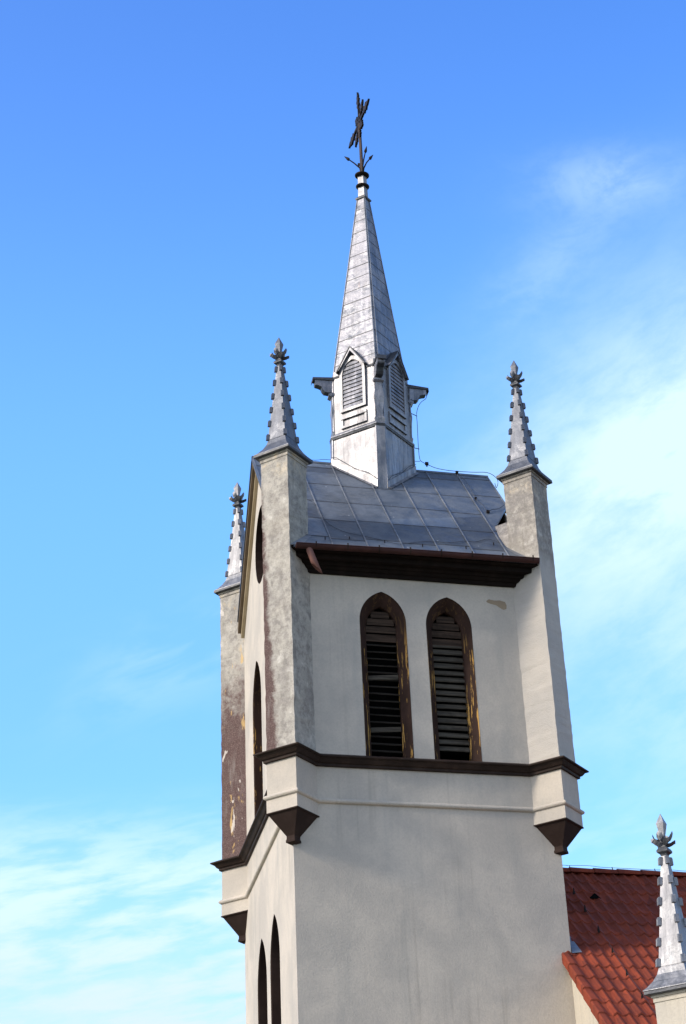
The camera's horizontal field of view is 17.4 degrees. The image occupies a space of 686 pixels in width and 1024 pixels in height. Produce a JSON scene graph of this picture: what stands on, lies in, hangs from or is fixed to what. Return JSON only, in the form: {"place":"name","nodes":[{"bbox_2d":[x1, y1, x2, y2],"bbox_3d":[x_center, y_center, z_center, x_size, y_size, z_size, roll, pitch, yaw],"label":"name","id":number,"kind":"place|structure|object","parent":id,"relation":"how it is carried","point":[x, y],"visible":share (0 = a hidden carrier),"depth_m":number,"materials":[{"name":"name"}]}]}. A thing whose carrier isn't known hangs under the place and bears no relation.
{"place":"outdoors","nodes":[
{"label":"outdoors","id":0,"kind":"place"},
{"bbox_2d":[0,0,685,1023],"label":"sky","id":1,"kind":"structure","parent":0,"point":[178,191],"materials":[{"name":"blue"}]},
{"label":"ground","id":2,"kind":"structure","parent":0,"visible":0},
{"bbox_2d":[210,171,588,1023],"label":"church tower","id":3,"kind":"structure","parent":2,"relation":"on","point":[402,811],"depth_m":41.35,"materials":[{"name":"beige paint"}]},
{"bbox_2d":[253,661,262,816],"bbox_3d":[-1.499,4.570,44.474,0.426,3.450,1.253,2,-26,-10],"label":"window","id":4,"kind":"structure","parent":3,"relation":"in","point":[257,712],"depth_m":45.07,"materials":[{"name":"brown paint"}]},
{"bbox_2d":[258,939,267,1023],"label":"window","id":5,"kind":"structure","parent":3,"relation":"in","point":[262,970],"depth_m":42.86,"materials":[{"name":"brown wood"}]},
{"bbox_2d":[270,915,280,1023],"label":"window","id":6,"kind":"structure","parent":3,"relation":"in","point":[275,948],"depth_m":41.31,"materials":[{"name":"brown wood"}]},
{"bbox_2d":[344,92,372,170],"bbox_3d":[0.322,-8.466,50.295,0.600,2.240,1.831,10,-29,-25],"label":"spire cross","id":7,"kind":"object","parent":3,"relation":"on","point":[359,122],"visible":1,"depth_m":50.20,"materials":[{"name":"black metal"}]},
{"bbox_2d":[360,592,413,757],"bbox_3d":[0.759,3.132,41.435,1.402,3.585,0.554,4,-27,-15],"label":"window","id":8,"kind":"structure","parent":3,"relation":"in","point":[383,633],"depth_m":41.52,"materials":[{"name":"brown paint"}]},
{"bbox_2d":[307,395,503,548],"bbox_3d":[1.338,-0.928,45.014,4.988,5.187,3.327,5,-27,-15],"label":"lightning cable","id":9,"kind":"object","parent":3,"relation":"on","point":[456,472],"visible":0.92,"depth_m":45.49,"materials":[{"name":"black metal"}]},
{"bbox_2d":[426,597,481,760],"bbox_3d":[2.010,3.239,41.760,1.398,3.565,0.554,4,-27,-15],"label":"window","id":10,"kind":"structure","parent":3,"relation":"in","point":[455,717],"depth_m":41.78,"materials":[{"name":"brown paint"}]},
{"bbox_2d":[562,814,685,1023],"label":"church nave","id":11,"kind":"structure","parent":2,"relation":"on","point":[638,917],"depth_m":39.41,"materials":[{"name":"tile"}]},
{"bbox_2d":[565,865,679,1013],"bbox_3d":[7.047,8.121,39.924,5.842,5.779,7.348,2,-26,-10],"label":"lightning cable","id":12,"kind":"object","parent":11,"relation":"attached to","point":[598,930],"visible":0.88,"depth_m":41.74,"materials":[{"name":"black metal"}]}
]}

